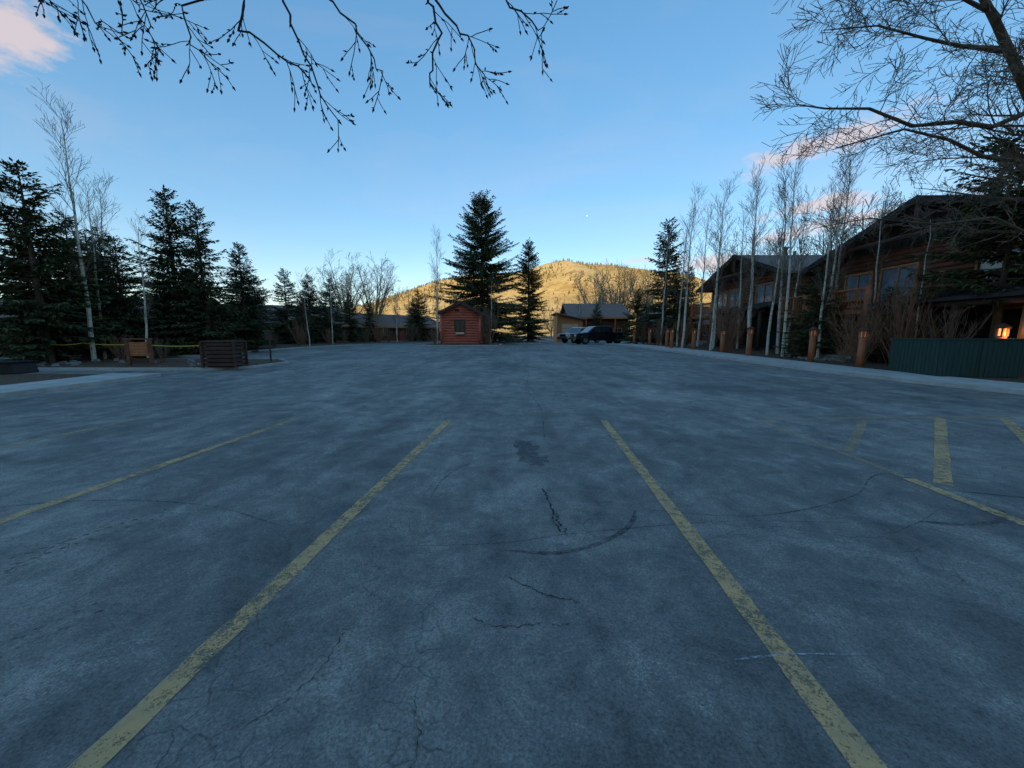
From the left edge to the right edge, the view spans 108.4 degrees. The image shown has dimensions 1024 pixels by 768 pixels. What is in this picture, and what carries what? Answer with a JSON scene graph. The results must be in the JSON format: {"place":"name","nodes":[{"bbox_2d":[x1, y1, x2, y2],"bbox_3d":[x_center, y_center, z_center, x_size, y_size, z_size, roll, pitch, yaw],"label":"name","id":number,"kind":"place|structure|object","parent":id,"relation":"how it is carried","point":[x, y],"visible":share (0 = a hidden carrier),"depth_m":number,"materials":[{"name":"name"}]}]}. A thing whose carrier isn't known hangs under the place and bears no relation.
{"place":"outdoors","nodes":[
{"label":"outdoors","id":0,"kind":"place"},
{"bbox_2d":[0,373,153,391],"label":"sidewalk","id":1,"kind":"structure","parent":0,"point":[33,385],"depth_m":11.55,"materials":[{"name":"concrete"}]},
{"bbox_2d":[0,337,1023,767],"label":"asphalt parking lot","id":2,"kind":"structure","parent":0,"point":[638,661],"depth_m":2.59,"materials":[{"name":"asphalt"}]},
{"bbox_2d":[0,373,160,397],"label":"kerb","id":3,"kind":"structure","parent":2,"relation":"on","point":[54,388],"depth_m":10.91,"materials":[{"name":"concrete"}]},
{"bbox_2d":[0,419,295,522],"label":"parking line","id":4,"kind":"object","parent":2,"relation":"on","point":[28,511],"visible":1,"depth_m":4.01,"materials":[{"name":"yellow paint"}]},
{"bbox_2d":[38,359,288,370],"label":"kerb","id":5,"kind":"structure","parent":2,"relation":"on","point":[143,368],"depth_m":15.51,"materials":[{"name":"concrete"}]},
{"bbox_2d":[3,341,439,356],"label":"kerb","id":6,"kind":"structure","parent":2,"relation":"on","point":[275,349],"depth_m":29.09,"materials":[{"name":"concrete"}]},
{"bbox_2d":[13,340,432,354],"bbox_3d":[-26.750,-8.349,70.515,34.500,0.340,98.000,0,8,0],"label":"mulch bed","id":7,"kind":"object","parent":6,"relation":"on","point":[284,345],"visible":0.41,"depth_m":33.88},
{"bbox_2d":[10,209,121,358],"bbox_3d":[-25.865,-5.803,21.892,4.258,8.576,5.098,0,8,3],"label":"spruce tree","id":8,"kind":"object","parent":7,"relation":"on","point":[58,221],"visible":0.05,"depth_m":21.31,"materials":[{"name":"green plant"}]},
{"bbox_2d":[80,226,146,327],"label":"spruce tree","id":9,"kind":"object","parent":7,"relation":"on","point":[89,231],"visible":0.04,"depth_m":26.05,"materials":[{"name":"green plant"}]},
{"bbox_2d":[119,184,234,352],"bbox_3d":[-20.929,-6.846,22.790,5.732,10.322,4.859,3,8,21],"label":"spruce tree","id":10,"kind":"object","parent":7,"relation":"on","point":[171,254],"visible":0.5,"depth_m":22.05,"materials":[{"name":"green plant"}]},
{"bbox_2d":[151,199,253,357],"bbox_3d":[-18.767,-6.260,22.536,4.201,9.308,5.030,0,8,4],"label":"spruce tree","id":11,"kind":"object","parent":7,"relation":"on","point":[199,244],"visible":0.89,"depth_m":22.21,"materials":[{"name":"green plant"}]},
{"bbox_2d":[212,242,285,352],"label":"spruce tree","id":12,"kind":"object","parent":7,"relation":"on","point":[258,327],"visible":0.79,"depth_m":25.72,"materials":[{"name":"green plant"}]},
{"bbox_2d":[238,274,282,342],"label":"spruce tree","id":13,"kind":"object","parent":7,"relation":"on","point":[263,291],"visible":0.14,"depth_m":35.29,"materials":[{"name":"green plant"}]},
{"bbox_2d":[268,268,303,343],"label":"spruce tree","id":14,"kind":"object","parent":7,"relation":"on","point":[280,313],"visible":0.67,"depth_m":36.01,"materials":[{"name":"green plant"}]},
{"bbox_2d":[279,292,322,343],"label":"spruce tree","id":15,"kind":"object","parent":7,"relation":"on","point":[299,315],"visible":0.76,"depth_m":35.25,"materials":[{"name":"green plant"}]},
{"bbox_2d":[294,274,330,343],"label":"spruce tree","id":16,"kind":"object","parent":7,"relation":"on","point":[309,297],"visible":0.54,"depth_m":38.18,"materials":[{"name":"green plant"}]},
{"bbox_2d":[315,278,351,342],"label":"spruce tree","id":17,"kind":"object","parent":7,"relation":"on","point":[336,328],"visible":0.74,"depth_m":40.14,"materials":[{"name":"green plant"}]},
{"bbox_2d":[292,249,376,312],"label":"cottonwood tree","id":18,"kind":"object","parent":7,"relation":"on","point":[367,281],"visible":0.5,"depth_m":58.33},
{"bbox_2d":[316,263,379,319],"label":"cottonwood tree","id":19,"kind":"object","parent":7,"relation":"on","point":[343,290],"visible":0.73,"depth_m":52.89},
{"bbox_2d":[341,293,363,342],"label":"spruce tree","id":20,"kind":"object","parent":7,"relation":"on","point":[351,339],"visible":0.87,"depth_m":42.14,"materials":[{"name":"green plant"}]},
{"bbox_2d":[357,301,382,341],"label":"spruce tree","id":21,"kind":"object","parent":7,"relation":"on","point":[368,315],"visible":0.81,"depth_m":45.20,"materials":[{"name":"green plant"}]},
{"bbox_2d":[348,252,400,320],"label":"cottonwood tree","id":22,"kind":"object","parent":7,"relation":"on","point":[381,306],"visible":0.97,"depth_m":57.45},
{"bbox_2d":[402,289,434,340],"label":"spruce tree","id":23,"kind":"object","parent":7,"relation":"on","point":[421,328],"visible":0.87,"depth_m":50.89,"materials":[{"name":"green plant"}]},
{"bbox_2d":[67,420,450,767],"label":"parking line","id":24,"kind":"object","parent":2,"relation":"on","point":[135,720],"visible":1,"depth_m":1.76,"materials":[{"name":"yellow paint"}]},
{"bbox_2d":[34,0,568,152],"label":"budding tree","id":25,"kind":"object","parent":2,"relation":"on","point":[153,56],"visible":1,"depth_m":2.71,"materials":[{"name":"plant"}]},
{"bbox_2d":[338,312,439,340],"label":"log cabin","id":26,"kind":"object","parent":2,"relation":"on","point":[386,318],"visible":0.19,"depth_m":59.35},
{"bbox_2d":[423,344,501,345],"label":"kerb","id":27,"kind":"structure","parent":2,"relation":"on","point":[463,345],"depth_m":33.28,"materials":[{"name":"concrete"}]},
{"bbox_2d":[425,343,498,344],"bbox_3d":[-4.600,-3.818,35.507,6.800,0.062,4.200,0,8,0],"label":"mulch bed","id":28,"kind":"object","parent":27,"relation":"on","point":[463,344],"visible":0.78,"depth_m":33.88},
{"bbox_2d":[429,228,445,343],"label":"aspen tree","id":29,"kind":"object","parent":28,"relation":"on","point":[437,281],"visible":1,"depth_m":35.12,"materials":[{"name":"grey plant"}]},
{"bbox_2d":[438,300,483,343],"bbox_3d":[-4.750,-5.836,35.429,4.040,3.993,3.420,0,8,0],"label":"log kiosk","id":30,"kind":"object","parent":28,"relation":"on","point":[460,323],"visible":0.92,"depth_m":34.04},
{"bbox_2d":[474,304,500,343],"bbox_3d":[-2.396,-5.708,34.606,3.111,4.130,2.041,0,8,-3],"label":"bare shrub","id":31,"kind":"object","parent":28,"relation":"on","point":[488,330],"visible":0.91,"depth_m":34.59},
{"bbox_2d":[495,341,540,343],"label":"kerb","id":32,"kind":"structure","parent":2,"relation":"on","point":[518,343],"depth_m":41.61,"materials":[{"name":"concrete"}]},
{"bbox_2d":[551,312,586,341],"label":"garage cabin","id":33,"kind":"object","parent":2,"relation":"on","point":[563,323],"visible":0.54,"depth_m":54.79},
{"bbox_2d":[560,298,630,339],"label":"garage lodge","id":34,"kind":"structure","parent":2,"relation":"on","point":[613,314],"depth_m":61.85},
{"bbox_2d":[568,326,626,343],"bbox_3d":[9.329,-5.308,40.158,6.180,1.920,2.440,-2,8,-14],"label":"pickup truck","id":35,"kind":"object","parent":2,"relation":"on","point":[607,334],"visible":0.95,"depth_m":39.23,"materials":[{"name":"black paint"}]},
{"bbox_2d":[602,421,887,767],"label":"parking line","id":36,"kind":"object","parent":2,"relation":"on","point":[837,737],"visible":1,"depth_m":1.82,"materials":[{"name":"yellow paint"}]},
{"bbox_2d":[681,247,826,350],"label":"log lodge","id":37,"kind":"structure","parent":2,"relation":"on","point":[760,321],"depth_m":28.66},
{"bbox_2d":[605,343,1023,394],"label":"kerb","id":38,"kind":"structure","parent":2,"relation":"on","point":[972,387],"depth_m":13.22,"materials":[{"name":"concrete"}]},
{"bbox_2d":[775,186,1023,362],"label":"log lodge","id":39,"kind":"structure","parent":2,"relation":"on","point":[899,245],"depth_m":17.81,"materials":[{"name":"wood"}]},
{"bbox_2d":[845,273,870,299],"bbox_3d":[19.870,-5.544,21.173,0.060,1.350,1.500,0,8,0],"label":"window pane","id":40,"kind":"structure","parent":39,"relation":"in","point":[851,281],"depth_m":21.27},
{"bbox_2d":[879,265,916,301],"bbox_3d":[19.870,-4.928,19.015,0.060,2.100,1.700,0,8,0],"label":"window pane","id":41,"kind":"structure","parent":39,"relation":"in","point":[903,272],"depth_m":19.05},
{"bbox_2d":[875,262,921,308],"bbox_3d":[19.855,-4.928,19.015,0.210,2.300,1.900,0,8,0],"label":"window frame","id":42,"kind":"structure","parent":39,"relation":"in","point":[918,263],"depth_m":18.96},
{"bbox_2d":[933,418,953,485],"bbox_3d":[6.410,0.870,5.513,4.762,0.001,0.155,-7,10,-41],"label":"parking line","id":43,"kind":"object","parent":2,"relation":"on","point":[939,446],"visible":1,"depth_m":4.99,"materials":[{"name":"yellow paint"}]},
{"bbox_2d":[903,478,1023,524],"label":"parking line","id":44,"kind":"object","parent":2,"relation":"on","point":[945,493],"visible":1,"depth_m":3.60,"materials":[{"name":"yellow paint"}]},
{"bbox_2d":[0,0,1023,306],"label":"sky","id":45,"kind":"structure","parent":0,"point":[644,100],"materials":[{"name":"blue"}]},
{"bbox_2d":[489,340,539,342],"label":"mulch bed","id":46,"kind":"object","parent":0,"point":[524,341],"visible":0.33,"depth_m":42.23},
{"bbox_2d":[425,189,538,341],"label":"spruce tree","id":47,"kind":"object","parent":46,"relation":"on","point":[478,267],"visible":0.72,"depth_m":42.38,"materials":[{"name":"green plant"}]},
{"bbox_2d":[351,260,711,335],"bbox_3d":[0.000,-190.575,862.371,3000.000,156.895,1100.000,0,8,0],"label":"hills","id":48,"kind":"structure","parent":0,"point":[560,286],"depth_m":566.93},
{"bbox_2d":[354,258,707,324],"bbox_3d":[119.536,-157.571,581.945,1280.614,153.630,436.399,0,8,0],"label":"distant forest","id":49,"kind":"object","parent":48,"relation":"on","point":[450,282],"visible":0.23,"depth_m":620.55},
{"bbox_2d":[608,343,1023,389],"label":"sidewalk","id":50,"kind":"structure","parent":0,"point":[992,383],"depth_m":14.54,"materials":[{"name":"concrete"}]},
{"bbox_3d":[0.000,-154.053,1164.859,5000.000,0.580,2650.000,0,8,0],"label":"ground","id":51,"kind":"structure","parent":0,"visible":0},
{"bbox_2d":[0,374,98,384],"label":"mulch bed","id":52,"kind":"object","parent":51,"relation":"on","point":[6,379],"visible":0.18,"depth_m":12.70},
{"bbox_2d":[0,360,38,373],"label":"black planter","id":53,"kind":"object","parent":52,"relation":"on","point":[17,366],"visible":1,"depth_m":13.75,"materials":[{"name":"plastic"}]},
{"bbox_2d":[66,175,117,358],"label":"aspen tree","id":54,"kind":"object","parent":51,"relation":"on","point":[99,305],"visible":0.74,"depth_m":18.93,"materials":[{"name":"grey plant"}]},
{"bbox_2d":[55,233,144,357],"bbox_3d":[-23.864,-4.974,21.150,4.174,7.019,4.923,-7,10,-43],"label":"spruce tree","id":55,"kind":"object","parent":51,"relation":"on","point":[86,263],"visible":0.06,"depth_m":20.59,"materials":[{"name":"green plant"}]},
{"bbox_2d":[81,168,129,356],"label":"aspen tree","id":56,"kind":"object","parent":51,"relation":"on","point":[104,204],"visible":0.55,"depth_m":20.14,"materials":[{"name":"grey plant"}]},
{"bbox_2d":[69,235,177,358],"bbox_3d":[-21.285,-4.628,20.099,4.585,6.737,4.675,-2,8,-16],"label":"spruce tree","id":57,"kind":"object","parent":51,"relation":"on","point":[128,303],"visible":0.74,"depth_m":19.98,"materials":[{"name":"green plant"}]},
{"bbox_2d":[0,359,283,366],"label":"mulch bed","id":58,"kind":"object","parent":51,"relation":"on","point":[166,363],"visible":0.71,"depth_m":17.06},
{"bbox_2d":[0,213,111,361],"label":"spruce tree","id":59,"kind":"object","parent":58,"relation":"on","point":[57,356],"visible":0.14,"depth_m":18.21,"materials":[{"name":"green plant"}]},
{"bbox_2d":[28,78,100,360],"bbox_3d":[-20.627,-7.268,17.541,2.074,12.828,2.034,2,8,16],"label":"aspen tree","id":60,"kind":"object","parent":58,"relation":"on","point":[82,270],"visible":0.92,"depth_m":17.39,"materials":[{"name":"white plant"}]},
{"bbox_2d":[0,157,132,362],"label":"spruce tree","id":61,"kind":"object","parent":58,"relation":"on","point":[43,321],"visible":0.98,"depth_m":16.73,"materials":[{"name":"green plant"}]},
{"bbox_2d":[123,338,154,365],"bbox_3d":[-16.200,-1.381,16.058,1.000,1.220,0.140,-1,8,-10],"label":"wooden sign","id":62,"kind":"object","parent":58,"relation":"on","point":[138,349],"visible":0.93,"depth_m":16.02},
{"bbox_2d":[128,211,153,357],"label":"aspen tree","id":63,"kind":"object","parent":58,"relation":"on","point":[144,292],"visible":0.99,"depth_m":18.13,"materials":[{"name":"grey plant"}]},
{"bbox_2d":[199,340,248,367],"bbox_3d":[-12.350,-1.305,15.867,1.320,1.120,0.960,-1,8,-8],"label":"slatted trash bin","id":64,"kind":"object","parent":58,"relation":"on","point":[223,353],"visible":0.98,"depth_m":15.52,"materials":[{"name":"brown wood"}]},
{"bbox_2d":[36,354,834,365],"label":"landscape rocks","id":65,"kind":"object","parent":58,"relation":"on","point":[71,362],"visible":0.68,"depth_m":17.51,"materials":[{"name":"stone"}]},
{"bbox_2d":[506,237,553,341],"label":"spruce tree","id":66,"kind":"object","parent":51,"relation":"on","point":[532,300],"visible":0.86,"depth_m":48.20,"materials":[{"name":"green plant"}]},
{"bbox_2d":[672,265,704,341],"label":"spruce tree","id":67,"kind":"object","parent":51,"relation":"on","point":[693,294],"visible":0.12,"depth_m":43.60,"materials":[{"name":"green plant"}]},
{"bbox_2d":[705,228,785,297],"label":"cottonwood tree","id":68,"kind":"object","parent":51,"relation":"on","point":[736,252],"visible":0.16,"depth_m":39.79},
{"bbox_2d":[644,344,1023,382],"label":"mulch bed","id":69,"kind":"object","parent":51,"relation":"on","point":[741,350],"visible":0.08,"depth_m":19.40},
{"bbox_2d":[616,288,653,343],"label":"spruce tree","id":70,"kind":"object","parent":69,"relation":"on","point":[636,311],"visible":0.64,"depth_m":38.23,"materials":[{"name":"green plant"}]},
{"bbox_2d":[626,216,703,343],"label":"spruce tree","id":71,"kind":"object","parent":69,"relation":"on","point":[655,309],"visible":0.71,"depth_m":34.96,"materials":[{"name":"green plant"}]},
{"bbox_2d":[655,232,677,344],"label":"aspen tree","id":72,"kind":"object","parent":69,"relation":"on","point":[665,279],"visible":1,"depth_m":33.05,"materials":[{"name":"grey plant"}]},
{"bbox_2d":[670,209,699,345],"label":"aspen tree","id":73,"kind":"object","parent":69,"relation":"on","point":[677,296],"visible":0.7,"depth_m":30.44,"materials":[{"name":"grey plant"}]},
{"bbox_2d":[677,179,708,347],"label":"aspen tree","id":74,"kind":"object","parent":69,"relation":"on","point":[686,295],"visible":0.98,"depth_m":27.88,"materials":[{"name":"grey plant"}]},
{"bbox_2d":[693,200,715,345],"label":"aspen tree","id":75,"kind":"object","parent":69,"relation":"on","point":[701,300],"visible":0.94,"depth_m":30.10,"materials":[{"name":"grey plant"}]},
{"bbox_2d":[701,199,732,348],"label":"aspen tree","id":76,"kind":"object","parent":69,"relation":"on","point":[717,306],"visible":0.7,"depth_m":26.77,"materials":[{"name":"grey plant"}]},
{"bbox_2d":[703,170,741,349],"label":"aspen tree","id":77,"kind":"object","parent":69,"relation":"on","point":[715,298],"visible":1,"depth_m":24.91,"materials":[{"name":"grey plant"}]},
{"bbox_2d":[700,298,754,351],"bbox_3d":[14.348,-3.934,24.279,3.415,3.768,3.814,-5,9,-32],"label":"bare shrub","id":78,"kind":"object","parent":69,"relation":"on","point":[733,335],"visible":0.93,"depth_m":24.03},
{"bbox_2d":[730,199,756,348],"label":"aspen tree","id":79,"kind":"object","parent":69,"relation":"on","point":[740,284],"visible":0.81,"depth_m":27.05,"materials":[{"name":"grey plant"}]},
{"bbox_2d":[737,179,774,325],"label":"aspen tree","id":80,"kind":"object","parent":69,"relation":"on","point":[749,221],"visible":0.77,"depth_m":25.02,"materials":[{"name":"grey plant"}]},
{"bbox_2d":[736,155,776,346],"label":"aspen tree","id":81,"kind":"object","parent":69,"relation":"on","point":[755,183],"visible":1,"depth_m":21.87,"materials":[{"name":"grey plant"}]},
{"bbox_2d":[756,167,803,354],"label":"aspen tree","id":82,"kind":"object","parent":69,"relation":"on","point":[770,319],"visible":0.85,"depth_m":21.13,"materials":[{"name":"grey plant"}]},
{"bbox_2d":[767,156,803,353],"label":"aspen tree","id":83,"kind":"object","parent":69,"relation":"on","point":[778,320],"visible":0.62,"depth_m":22.20,"materials":[{"name":"grey plant"}]},
{"bbox_2d":[770,129,816,356],"bbox_3d":[15.287,-7.252,20.470,2.036,11.820,2.117,-6,10,-40],"label":"aspen tree","id":84,"kind":"object","parent":69,"relation":"on","point":[788,281],"visible":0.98,"depth_m":20.30,"materials":[{"name":"white plant"}]},
{"bbox_2d":[785,184,825,352],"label":"aspen tree","id":85,"kind":"object","parent":69,"relation":"on","point":[799,264],"visible":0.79,"depth_m":22.92,"materials":[{"name":"grey plant"}]},
{"bbox_2d":[761,200,856,254],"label":"cottonwood tree","id":86,"kind":"object","parent":69,"relation":"on","point":[811,242],"visible":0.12,"depth_m":32.16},
{"bbox_2d":[807,327,818,361],"bbox_3d":[14.800,-1.903,18.208,0.388,1.800,0.388,2,8,17],"label":"lamp bollard","id":87,"kind":"object","parent":69,"relation":"on","point":[813,332],"visible":0.94,"depth_m":18.13,"materials":[{"name":"orange"}]},
{"bbox_2d":[772,267,857,355],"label":"spruce tree","id":88,"kind":"object","parent":69,"relation":"on","point":[812,316],"visible":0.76,"depth_m":19.73,"materials":[{"name":"green plant"}]},
{"bbox_2d":[814,165,853,357],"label":"aspen tree","id":89,"kind":"object","parent":69,"relation":"on","point":[823,295],"visible":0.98,"depth_m":18.74,"materials":[{"name":"grey plant"}]},
{"bbox_2d":[814,131,866,346],"bbox_3d":[18.066,-7.334,20.534,1.637,11.945,2.310,0,8,0],"label":"aspen tree","id":90,"kind":"object","parent":69,"relation":"on","point":[845,219],"visible":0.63,"depth_m":20.16,"materials":[{"name":"grey plant"}]},
{"bbox_2d":[767,190,917,254],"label":"cottonwood tree","id":91,"kind":"object","parent":69,"relation":"on","point":[827,205],"visible":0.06,"depth_m":33.94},
{"bbox_2d":[820,143,869,353],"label":"aspen tree","id":92,"kind":"object","parent":69,"relation":"on","point":[837,232],"visible":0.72,"depth_m":19.81,"materials":[{"name":"grey plant"}]},
{"bbox_2d":[818,307,882,354],"bbox_3d":[16.759,-2.556,18.539,2.917,2.882,2.612,-5,9,-32],"label":"bare shrub","id":93,"kind":"object","parent":69,"relation":"on","point":[854,331],"visible":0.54,"depth_m":18.46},
{"bbox_2d":[826,298,894,363],"bbox_3d":[16.369,-2.436,17.127,2.812,3.103,3.141,-2,8,-12],"label":"bare shrub","id":94,"kind":"object","parent":69,"relation":"on","point":[855,343],"visible":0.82,"depth_m":17.02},
{"bbox_2d":[855,327,870,367],"bbox_3d":[15.000,-1.521,15.838,0.388,1.800,0.388,2,8,17],"label":"lamp bollard","id":95,"kind":"object","parent":69,"relation":"on","point":[863,334],"visible":0.94,"depth_m":15.76,"materials":[{"name":"orange"}]},
{"bbox_2d":[797,180,935,254],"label":"cottonwood tree","id":96,"kind":"object","parent":69,"relation":"on","point":[886,213],"visible":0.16,"depth_m":28.07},
{"bbox_2d":[855,184,897,351],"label":"aspen tree","id":97,"kind":"object","parent":69,"relation":"on","point":[876,274],"visible":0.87,"depth_m":18.20,"materials":[{"name":"grey plant"}]},
{"bbox_2d":[750,0,1023,375],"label":"bare tree","id":98,"kind":"object","parent":69,"relation":"on","point":[1007,48],"visible":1,"depth_m":10.84,"materials":[{"name":"brown plant"}]},
{"bbox_2d":[854,286,924,360],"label":"spruce tree","id":99,"kind":"object","parent":69,"relation":"on","point":[873,355],"visible":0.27,"depth_m":17.56,"materials":[{"name":"green plant"}]},
{"bbox_2d":[857,280,933,363],"bbox_3d":[17.404,-2.814,16.642,3.024,4.015,1.984,0,8,-1],"label":"bare shrub","id":100,"kind":"object","parent":69,"relation":"on","point":[891,317],"visible":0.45,"depth_m":16.70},
{"bbox_2d":[902,208,947,337],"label":"aspen tree","id":101,"kind":"object","parent":69,"relation":"on","point":[924,265],"visible":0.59,"depth_m":15.77,"materials":[{"name":"grey plant"}]},
{"bbox_2d":[854,264,999,356],"bbox_3d":[16.957,-2.819,15.733,3.917,4.323,4.375,-6,10,-39],"label":"bare shrub","id":102,"kind":"object","parent":69,"relation":"on","point":[908,331],"visible":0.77,"depth_m":15.73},
{"bbox_2d":[915,302,994,338],"bbox_3d":[17.545,-1.938,14.686,1.417,2.868,2.160,-4,8,-26],"label":"bare shrub","id":103,"kind":"object","parent":69,"relation":"on","point":[955,324],"visible":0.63,"depth_m":14.53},
{"bbox_2d":[888,338,1023,377],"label":"green dumpster enclosure","id":104,"kind":"object","parent":69,"relation":"on","point":[978,357],"visible":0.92,"depth_m":12.69,"materials":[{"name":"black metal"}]},
{"bbox_2d":[900,123,1023,337],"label":"spruce tree","id":105,"kind":"object","parent":69,"relation":"on","point":[990,249],"visible":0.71,"depth_m":14.26,"materials":[{"name":"green plant"}]},
{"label":"mulch bed","id":106,"kind":"object","parent":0,"visible":0},
{"bbox_2d":[570,260,635,303],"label":"cottonwood tree","id":107,"kind":"object","parent":106,"relation":"on","point":[585,295],"visible":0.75,"depth_m":72.22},
{"bbox_2d":[590,264,646,310],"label":"cottonwood tree","id":108,"kind":"object","parent":106,"relation":"on","point":[620,296],"visible":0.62,"depth_m":69.07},
{"bbox_2d":[599,262,647,311],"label":"cottonwood tree","id":109,"kind":"object","parent":106,"relation":"on","point":[625,283],"visible":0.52,"depth_m":74.06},
{"bbox_2d":[618,264,669,309],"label":"cottonwood tree","id":110,"kind":"object","parent":106,"relation":"on","point":[650,297],"visible":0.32,"depth_m":73.03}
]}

